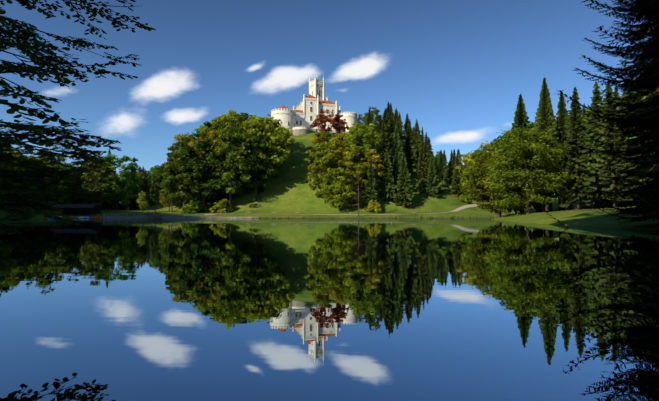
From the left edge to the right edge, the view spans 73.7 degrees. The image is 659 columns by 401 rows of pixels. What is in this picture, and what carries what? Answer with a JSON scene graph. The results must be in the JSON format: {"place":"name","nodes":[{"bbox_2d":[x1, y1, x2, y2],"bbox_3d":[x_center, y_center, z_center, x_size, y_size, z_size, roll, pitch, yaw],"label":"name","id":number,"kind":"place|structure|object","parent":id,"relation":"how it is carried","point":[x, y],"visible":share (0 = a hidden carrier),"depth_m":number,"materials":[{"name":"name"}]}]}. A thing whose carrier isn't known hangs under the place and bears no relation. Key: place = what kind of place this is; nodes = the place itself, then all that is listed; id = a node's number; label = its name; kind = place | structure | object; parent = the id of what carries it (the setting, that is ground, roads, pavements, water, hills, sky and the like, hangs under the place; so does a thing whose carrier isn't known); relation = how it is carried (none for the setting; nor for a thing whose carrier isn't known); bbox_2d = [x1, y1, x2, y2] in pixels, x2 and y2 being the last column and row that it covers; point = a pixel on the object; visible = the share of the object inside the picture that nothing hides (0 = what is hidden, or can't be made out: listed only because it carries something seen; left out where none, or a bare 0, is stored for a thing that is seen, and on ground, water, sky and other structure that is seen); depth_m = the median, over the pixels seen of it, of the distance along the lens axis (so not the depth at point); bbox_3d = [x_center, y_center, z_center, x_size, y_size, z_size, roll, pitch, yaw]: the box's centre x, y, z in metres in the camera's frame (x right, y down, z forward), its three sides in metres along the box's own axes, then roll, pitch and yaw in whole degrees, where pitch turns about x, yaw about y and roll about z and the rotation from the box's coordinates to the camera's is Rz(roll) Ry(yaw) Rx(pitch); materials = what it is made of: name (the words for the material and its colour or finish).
{"place":"outdoors","nodes":[
{"label":"outdoors","id":0,"kind":"place"},
{"bbox_2d":[309,72,324,100],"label":"castle keep","id":1,"kind":"structure","parent":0,"point":[316,86],"depth_m":258.45,"materials":[{"name":"white stone"}]},
{"bbox_2d":[293,127,347,134],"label":"castle wall","id":2,"kind":"structure","parent":0,"point":[301,130],"depth_m":239.00,"materials":[{"name":"white stone"}]},
{"bbox_2d":[0,0,650,176],"label":"sky","id":3,"kind":"structure","parent":0,"point":[461,69],"materials":[{"name":"blue"}]},
{"bbox_2d":[0,218,658,400],"bbox_3d":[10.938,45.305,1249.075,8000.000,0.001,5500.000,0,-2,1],"label":"lake water","id":4,"kind":"structure","parent":0,"point":[296,309],"depth_m":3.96,"materials":[{"name":"blue liquid"}]},
{"bbox_2d":[0,133,658,230],"bbox_3d":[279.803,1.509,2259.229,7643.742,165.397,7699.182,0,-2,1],"label":"grassy hill","id":5,"kind":"structure","parent":0,"point":[289,193],"depth_m":183.12,"materials":[{"name":"green plant"}]},
{"bbox_2d":[0,147,18,188],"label":"beech tree","id":6,"kind":"object","parent":5,"relation":"on","point":[5,167],"visible":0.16,"depth_m":146.60,"materials":[{"name":"green plant"}]},
{"bbox_2d":[8,151,35,208],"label":"beech tree","id":7,"kind":"object","parent":5,"relation":"on","point":[15,156],"visible":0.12,"depth_m":183.24,"materials":[{"name":"green plant"}]},
{"bbox_2d":[25,144,64,209],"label":"beech tree","id":8,"kind":"object","parent":5,"relation":"on","point":[43,161],"visible":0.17,"depth_m":189.08,"materials":[{"name":"green plant"}]},
{"bbox_2d":[45,157,74,211],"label":"beech tree","id":9,"kind":"object","parent":5,"relation":"on","point":[62,189],"visible":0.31,"depth_m":185.21,"materials":[{"name":"green plant"}]},
{"bbox_2d":[0,10,137,234],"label":"tree branch","id":10,"kind":"object","parent":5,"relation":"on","point":[14,190],"visible":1,"depth_m":3.95,"materials":[{"name":"green plant"}]},
{"bbox_2d":[49,204,102,214],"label":"boathouse","id":11,"kind":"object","parent":5,"relation":"on","point":[81,209],"visible":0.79,"depth_m":171.92,"materials":[{"name":"brown wood"}]},
{"bbox_2d":[66,156,92,203],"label":"beech tree","id":12,"kind":"object","parent":5,"relation":"on","point":[79,174],"visible":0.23,"depth_m":195.96,"materials":[{"name":"green plant"}]},
{"bbox_2d":[81,150,114,203],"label":"beech tree","id":13,"kind":"object","parent":5,"relation":"on","point":[92,176],"visible":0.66,"depth_m":184.87,"materials":[{"name":"green plant"}]},
{"bbox_2d":[98,148,120,209],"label":"spruce tree","id":14,"kind":"object","parent":5,"relation":"on","point":[104,203],"visible":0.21,"depth_m":209.73,"materials":[{"name":"green plant"}]},
{"bbox_2d":[97,153,143,209],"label":"beech tree","id":15,"kind":"object","parent":5,"relation":"on","point":[117,185],"visible":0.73,"depth_m":201.88,"materials":[{"name":"green plant"}]},
{"bbox_2d":[126,174,138,209],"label":"spruce tree","id":16,"kind":"object","parent":5,"relation":"on","point":[133,203],"visible":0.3,"depth_m":246.33,"materials":[{"name":"green plant"}]},
{"bbox_2d":[136,191,148,212],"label":"beech tree","id":17,"kind":"object","parent":5,"relation":"on","point":[142,197],"visible":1,"depth_m":177.04,"materials":[{"name":"green plant"}]},
{"bbox_2d":[136,170,152,207],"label":"spruce tree","id":18,"kind":"object","parent":5,"relation":"on","point":[144,187],"visible":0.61,"depth_m":221.08,"materials":[{"name":"green plant"}]},
{"bbox_2d":[148,174,154,206],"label":"spruce tree","id":19,"kind":"object","parent":5,"relation":"on","point":[150,187],"visible":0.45,"depth_m":245.54,"materials":[{"name":"green plant"}]},
{"bbox_2d":[103,213,200,217],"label":"dam wall","id":20,"kind":"structure","parent":5,"relation":"on","point":[165,216],"depth_m":160.04,"materials":[{"name":"concrete"}]},
{"bbox_2d":[144,209,160,218],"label":"sluice gantry","id":21,"kind":"object","parent":5,"relation":"on","point":[148,214],"visible":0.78,"depth_m":157.54,"materials":[{"name":"grey wood"}]},
{"bbox_2d":[152,176,157,199],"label":"spruce tree","id":22,"kind":"object","parent":5,"relation":"on","point":[154,183],"visible":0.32,"depth_m":306.72,"materials":[{"name":"green plant"}]},
{"bbox_2d":[151,167,160,178],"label":"beech tree","id":23,"kind":"object","parent":5,"relation":"on","point":[155,170],"visible":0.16,"depth_m":488.35,"materials":[{"name":"green plant"}]},
{"bbox_2d":[153,163,164,200],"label":"spruce tree","id":24,"kind":"object","parent":5,"relation":"on","point":[160,179],"visible":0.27,"depth_m":220.37,"materials":[{"name":"green plant"}]},
{"bbox_2d":[159,189,167,207],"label":"beech tree","id":25,"kind":"object","parent":5,"relation":"on","point":[162,201],"visible":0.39,"depth_m":198.29,"materials":[{"name":"green plant"}]},
{"bbox_2d":[157,167,182,211],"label":"beech tree","id":26,"kind":"object","parent":5,"relation":"on","point":[166,174],"visible":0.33,"depth_m":181.55,"materials":[{"name":"green plant"}]},
{"bbox_2d":[91,217,258,217],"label":"shore wall","id":27,"kind":"structure","parent":5,"relation":"on","point":[219,217],"depth_m":159.34,"materials":[{"name":"stone"}]},
{"bbox_2d":[167,132,194,163],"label":"beech tree","id":28,"kind":"object","parent":5,"relation":"on","point":[182,136],"visible":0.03,"depth_m":197.67,"materials":[{"name":"green plant"}]},
{"bbox_2d":[159,137,205,210],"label":"beech tree","id":29,"kind":"object","parent":5,"relation":"on","point":[170,185],"visible":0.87,"depth_m":174.65,"materials":[{"name":"green plant"}]},
{"bbox_2d":[181,200,200,213],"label":"bush","id":30,"kind":"object","parent":5,"relation":"on","point":[190,207],"visible":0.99,"depth_m":173.29,"materials":[{"name":"green plant"}]},
{"bbox_2d":[176,143,207,204],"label":"beech tree","id":31,"kind":"object","parent":5,"relation":"on","point":[191,172],"visible":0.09,"depth_m":188.51,"materials":[{"name":"green plant"}]},
{"bbox_2d":[174,131,226,205],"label":"beech tree","id":32,"kind":"object","parent":5,"relation":"on","point":[206,184],"visible":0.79,"depth_m":177.05,"materials":[{"name":"green plant"}]},
{"bbox_2d":[193,201,208,212],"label":"bush","id":33,"kind":"object","parent":5,"relation":"on","point":[204,209],"visible":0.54,"depth_m":177.97,"materials":[{"name":"green plant"}]},
{"bbox_2d":[197,117,223,140],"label":"beech tree","id":34,"kind":"object","parent":5,"relation":"on","point":[211,127],"visible":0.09,"depth_m":198.35,"materials":[{"name":"green plant"}]},
{"bbox_2d":[190,131,239,202],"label":"beech tree","id":35,"kind":"object","parent":5,"relation":"on","point":[213,134],"visible":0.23,"depth_m":185.02,"materials":[{"name":"green plant"}]},
{"bbox_2d":[209,199,233,212],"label":"bush","id":36,"kind":"object","parent":5,"relation":"on","point":[219,207],"visible":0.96,"depth_m":176.87,"materials":[{"name":"green plant"}]},
{"bbox_2d":[215,109,245,165],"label":"beech tree","id":37,"kind":"object","parent":5,"relation":"on","point":[230,120],"visible":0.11,"depth_m":205.30,"materials":[{"name":"green plant"}]},
{"bbox_2d":[207,125,259,203],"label":"beech tree","id":38,"kind":"object","parent":5,"relation":"on","point":[230,176],"visible":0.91,"depth_m":178.17,"materials":[{"name":"green plant"}]},
{"bbox_2d":[218,121,253,187],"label":"beech tree","id":39,"kind":"object","parent":5,"relation":"on","point":[238,125],"visible":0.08,"depth_m":194.87,"materials":[{"name":"green plant"}]},
{"bbox_2d":[237,130,278,201],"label":"beech tree","id":40,"kind":"object","parent":5,"relation":"on","point":[253,183],"visible":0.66,"depth_m":184.72,"materials":[{"name":"green plant"}]},
{"bbox_2d":[243,119,285,159],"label":"beech tree","id":41,"kind":"object","parent":5,"relation":"on","point":[274,124],"visible":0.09,"depth_m":204.72,"materials":[{"name":"green plant"}]},
{"bbox_2d":[237,114,294,186],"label":"beech tree","id":42,"kind":"object","parent":5,"relation":"on","point":[272,138],"visible":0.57,"depth_m":190.06,"materials":[{"name":"green plant"}]},
{"bbox_2d":[271,104,356,133],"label":"round towers","id":43,"kind":"structure","parent":5,"relation":"on","point":[286,116],"depth_m":240.42,"materials":[{"name":"white stone"}]},
{"bbox_2d":[293,94,340,129],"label":"castle","id":44,"kind":"structure","parent":5,"relation":"on","point":[308,108],"depth_m":251.91,"materials":[{"name":"stone"}]},
{"bbox_2d":[306,131,330,175],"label":"lime tree","id":45,"kind":"object","parent":5,"relation":"on","point":[322,138],"visible":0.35,"depth_m":198.01,"materials":[{"name":"green plant"}]},
{"bbox_2d":[310,110,335,133],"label":"copper beech tree","id":46,"kind":"object","parent":5,"relation":"on","point":[320,120],"visible":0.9,"depth_m":229.42,"materials":[{"name":"red plant"}]},
{"bbox_2d":[307,141,344,203],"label":"lime tree","id":47,"kind":"object","parent":5,"relation":"on","point":[325,158],"visible":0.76,"depth_m":182.62,"materials":[{"name":"green plant"}]},
{"bbox_2d":[325,131,347,173],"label":"lime tree","id":48,"kind":"object","parent":5,"relation":"on","point":[334,142],"visible":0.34,"depth_m":194.46,"materials":[{"name":"green plant"}]},
{"bbox_2d":[320,167,357,211],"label":"lime tree","id":49,"kind":"object","parent":5,"relation":"on","point":[347,186],"visible":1,"depth_m":175.95,"materials":[{"name":"green plant"}]},
{"bbox_2d":[333,114,348,133],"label":"copper beech tree","id":50,"kind":"object","parent":5,"relation":"on","point":[336,119],"visible":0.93,"depth_m":233.83,"materials":[{"name":"red plant"}]},
{"bbox_2d":[332,144,366,192],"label":"lime tree","id":51,"kind":"object","parent":5,"relation":"on","point":[352,155],"visible":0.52,"depth_m":183.83,"materials":[{"name":"green plant"}]},
{"bbox_2d":[347,199,357,207],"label":"bush","id":52,"kind":"object","parent":5,"relation":"on","point":[351,203],"visible":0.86,"depth_m":181.65,"materials":[{"name":"green plant"}]},
{"bbox_2d":[336,128,371,177],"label":"lime tree","id":53,"kind":"object","parent":5,"relation":"on","point":[358,139],"visible":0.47,"depth_m":193.25,"materials":[{"name":"green plant"}]},
{"bbox_2d":[353,175,365,216],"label":"bare larch tree","id":54,"kind":"object","parent":5,"relation":"on","point":[358,186],"visible":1,"depth_m":163.56,"materials":[{"name":"brown plant"}]},
{"bbox_2d":[357,114,375,133],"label":"beech tree","id":55,"kind":"object","parent":5,"relation":"on","point":[359,118],"visible":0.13,"depth_m":273.42,"materials":[{"name":"green plant"}]},
{"bbox_2d":[349,123,387,162],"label":"lime tree","id":56,"kind":"object","parent":5,"relation":"on","point":[375,145],"visible":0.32,"depth_m":198.38,"materials":[{"name":"green plant"}]},
{"bbox_2d":[360,159,378,207],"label":"spruce tree","id":57,"kind":"object","parent":5,"relation":"on","point":[371,192],"visible":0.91,"depth_m":180.95,"materials":[{"name":"green plant"}]},
{"bbox_2d":[353,149,386,190],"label":"lime tree","id":58,"kind":"object","parent":5,"relation":"on","point":[372,156],"visible":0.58,"depth_m":186.51,"materials":[{"name":"green plant"}]},
{"bbox_2d":[366,107,375,139],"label":"spruce tree","id":59,"kind":"object","parent":5,"relation":"on","point":[369,118],"visible":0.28,"depth_m":233.05,"materials":[{"name":"green plant"}]},
{"bbox_2d":[362,106,381,130],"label":"beech tree","id":60,"kind":"object","parent":5,"relation":"on","point":[377,117],"visible":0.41,"depth_m":260.46,"materials":[{"name":"green plant"}]},
{"bbox_2d":[363,200,382,212],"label":"bush","id":61,"kind":"object","parent":5,"relation":"on","point":[374,206],"visible":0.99,"depth_m":175.71,"materials":[{"name":"green plant"}]},
{"bbox_2d":[255,215,496,217],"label":"shoreline","id":62,"kind":"structure","parent":5,"relation":"on","point":[385,217],"depth_m":160.66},
{"bbox_2d":[375,120,393,181],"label":"spruce tree","id":63,"kind":"object","parent":5,"relation":"on","point":[384,144],"visible":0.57,"depth_m":198.81,"materials":[{"name":"green plant"}]},
{"bbox_2d":[377,108,393,160],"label":"spruce tree","id":64,"kind":"object","parent":5,"relation":"on","point":[387,122],"visible":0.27,"depth_m":213.56,"materials":[{"name":"green plant"}]},
{"bbox_2d":[378,148,396,201],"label":"spruce tree","id":65,"kind":"object","parent":5,"relation":"on","point":[387,184],"visible":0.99,"depth_m":187.16,"materials":[{"name":"green plant"}]},
{"bbox_2d":[387,102,394,131],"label":"spruce tree","id":66,"kind":"object","parent":5,"relation":"on","point":[389,111],"visible":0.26,"depth_m":240.76,"materials":[{"name":"green plant"}]},
{"bbox_2d":[391,148,400,192],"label":"spruce tree","id":67,"kind":"object","parent":5,"relation":"on","point":[396,165],"visible":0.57,"depth_m":192.03,"materials":[{"name":"green plant"}]},
{"bbox_2d":[390,123,402,162],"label":"spruce tree","id":68,"kind":"object","parent":5,"relation":"on","point":[397,141],"visible":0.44,"depth_m":202.10,"materials":[{"name":"green plant"}]},
{"bbox_2d":[394,115,404,148],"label":"spruce tree","id":69,"kind":"object","parent":5,"relation":"on","point":[399,127],"visible":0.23,"depth_m":225.73,"materials":[{"name":"green plant"}]},
{"bbox_2d":[398,112,403,138],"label":"spruce tree","id":70,"kind":"object","parent":5,"relation":"on","point":[401,122],"visible":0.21,"depth_m":242.72,"materials":[{"name":"green plant"}]},
{"bbox_2d":[393,193,409,206],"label":"yew bush","id":71,"kind":"object","parent":5,"relation":"on","point":[397,197],"visible":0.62,"depth_m":184.15,"materials":[{"name":"green plant"}]},
{"bbox_2d":[394,151,413,207],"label":"spruce tree","id":72,"kind":"object","parent":5,"relation":"on","point":[403,186],"visible":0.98,"depth_m":183.63,"materials":[{"name":"green plant"}]},
{"bbox_2d":[402,113,408,141],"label":"spruce tree","id":73,"kind":"object","parent":5,"relation":"on","point":[406,124],"visible":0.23,"depth_m":231.81,"materials":[{"name":"green plant"}]},
{"bbox_2d":[401,119,418,172],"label":"spruce tree","id":74,"kind":"object","parent":5,"relation":"on","point":[411,155],"visible":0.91,"depth_m":208.98,"materials":[{"name":"green plant"}]},
{"bbox_2d":[414,119,420,154],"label":"spruce tree","id":75,"kind":"object","parent":5,"relation":"on","point":[417,135],"visible":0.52,"depth_m":229.29,"materials":[{"name":"green plant"}]},
{"bbox_2d":[410,179,426,192],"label":"bush","id":76,"kind":"object","parent":5,"relation":"on","point":[416,186],"visible":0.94,"depth_m":196.59,"materials":[{"name":"green plant"}]},
{"bbox_2d":[416,139,427,184],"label":"spruce tree","id":77,"kind":"object","parent":5,"relation":"on","point":[421,173],"visible":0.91,"depth_m":202.37,"materials":[{"name":"green plant"}]},
{"bbox_2d":[423,132,433,175],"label":"spruce tree","id":78,"kind":"object","parent":5,"relation":"on","point":[426,146],"visible":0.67,"depth_m":214.92,"materials":[{"name":"green plant"}]},
{"bbox_2d":[426,152,438,197],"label":"spruce tree","id":79,"kind":"object","parent":5,"relation":"on","point":[432,180],"visible":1,"depth_m":194.48,"materials":[{"name":"green plant"}]},
{"bbox_2d":[436,150,447,182],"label":"spruce tree","id":80,"kind":"object","parent":5,"relation":"on","point":[441,173],"visible":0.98,"depth_m":210.96,"materials":[{"name":"green plant"}]},
{"bbox_2d":[443,150,448,175],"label":"spruce tree","id":81,"kind":"object","parent":5,"relation":"on","point":[445,162],"visible":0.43,"depth_m":222.62,"materials":[{"name":"green plant"}]},
{"bbox_2d":[448,149,455,182],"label":"spruce tree","id":82,"kind":"object","parent":5,"relation":"on","point":[453,162],"visible":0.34,"depth_m":216.40,"materials":[{"name":"green plant"}]},
{"bbox_2d":[449,152,463,196],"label":"spruce tree","id":83,"kind":"object","parent":5,"relation":"on","point":[455,188],"visible":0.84,"depth_m":200.84,"materials":[{"name":"green plant"}]},
{"bbox_2d":[457,194,469,202],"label":"bush","id":84,"kind":"object","parent":5,"relation":"on","point":[462,198],"visible":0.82,"depth_m":195.65,"materials":[{"name":"green plant"}]},
{"bbox_2d":[457,142,513,216],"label":"beech tree","id":85,"kind":"object","parent":5,"relation":"on","point":[469,197],"visible":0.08,"depth_m":126.53,"materials":[{"name":"green plant"}]},
{"bbox_2d":[460,140,511,217],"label":"beech tree","id":86,"kind":"object","parent":5,"relation":"on","point":[479,169],"visible":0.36,"depth_m":115.63,"materials":[{"name":"green plant"}]},
{"bbox_2d":[455,141,516,212],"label":"beech tree","id":87,"kind":"object","parent":5,"relation":"on","point":[466,160],"visible":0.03,"depth_m":135.51,"materials":[{"name":"green plant"}]},
{"bbox_2d":[484,134,544,214],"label":"beech tree","id":88,"kind":"object","parent":5,"relation":"on","point":[499,195],"visible":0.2,"depth_m":100.01,"materials":[{"name":"green plant"}]},
{"bbox_2d":[511,93,530,212],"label":"spruce tree","id":89,"kind":"object","parent":5,"relation":"on","point":[521,117],"visible":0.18,"depth_m":118.87,"materials":[{"name":"green plant"}]},
{"bbox_2d":[486,132,555,213],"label":"beech tree","id":90,"kind":"object","parent":5,"relation":"on","point":[537,206],"visible":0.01,"depth_m":105.58,"materials":[{"name":"green plant"}]},
{"bbox_2d":[486,126,571,213],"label":"beech tree","id":91,"kind":"object","parent":5,"relation":"on","point":[523,188],"visible":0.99,"depth_m":86.64,"materials":[{"name":"green plant"}]},
{"bbox_2d":[526,122,564,211],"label":"beech tree","id":92,"kind":"object","parent":5,"relation":"on","point":[531,125],"visible":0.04,"depth_m":114.98,"materials":[{"name":"green plant"}]},
{"bbox_2d":[529,77,562,211],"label":"spruce tree","id":93,"kind":"object","parent":5,"relation":"on","point":[544,119],"visible":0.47,"depth_m":91.57,"materials":[{"name":"green plant"}]},
{"bbox_2d":[556,90,569,210],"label":"spruce tree","id":94,"kind":"object","parent":5,"relation":"on","point":[562,117],"visible":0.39,"depth_m":112.67,"materials":[{"name":"green plant"}]},
{"bbox_2d":[554,87,597,209],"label":"spruce tree","id":95,"kind":"object","parent":5,"relation":"on","point":[575,163],"visible":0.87,"depth_m":85.04,"materials":[{"name":"green plant"}]},
{"bbox_2d":[562,111,591,209],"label":"spruce tree","id":96,"kind":"object","parent":5,"relation":"on","point":[588,157],"visible":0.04,"depth_m":99.81,"materials":[{"name":"green plant"}]},
{"bbox_2d":[581,105,597,208],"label":"spruce tree","id":97,"kind":"object","parent":5,"relation":"on","point":[584,120],"visible":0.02,"depth_m":115.62,"materials":[{"name":"green plant"}]},
{"bbox_2d":[585,81,612,207],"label":"spruce tree","id":98,"kind":"object","parent":5,"relation":"on","point":[591,126],"visible":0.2,"depth_m":101.44,"materials":[{"name":"green plant"}]},
{"bbox_2d":[544,0,658,232],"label":"spruce tree","id":99,"kind":"object","parent":5,"relation":"on","point":[650,10],"visible":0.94,"depth_m":26.29,"materials":[{"name":"green plant"}]},
{"bbox_2d":[591,82,634,207],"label":"spruce tree","id":100,"kind":"object","parent":5,"relation":"on","point":[600,170],"visible":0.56,"depth_m":88.57,"materials":[{"name":"green plant"}]},
{"bbox_2d":[580,0,658,208],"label":"spruce tree","id":101,"kind":"object","parent":5,"relation":"on","point":[648,169],"visible":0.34,"depth_m":41.97,"materials":[{"name":"green plant"}]},
{"bbox_2d":[593,93,653,194],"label":"beech tree","id":102,"kind":"object","parent":5,"relation":"on","point":[622,138],"visible":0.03,"depth_m":93.70,"materials":[{"name":"green plant"}]},
{"bbox_2d":[620,87,642,205],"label":"spruce tree","id":103,"kind":"object","parent":5,"relation":"on","point":[632,137],"visible":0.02,"depth_m":107.37,"materials":[{"name":"green plant"}]},
{"bbox_2d":[204,204,476,214],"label":"shore path","id":104,"kind":"structure","parent":0,"point":[464,207],"depth_m":169.71,"materials":[{"name":"grey gravel"}]},
{"bbox_3d":[-7.517,-4.907,3.019,5.045,12.506,9.752,0,-2,1],"label":"beech tree trunk","id":105,"kind":"object","parent":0,"visible":0},
{"bbox_2d":[0,0,155,107],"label":"tree branches","id":106,"kind":"object","parent":105,"relation":"attached to","point":[12,24],"visible":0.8,"depth_m":6.33,"materials":[{"name":"green plant"}]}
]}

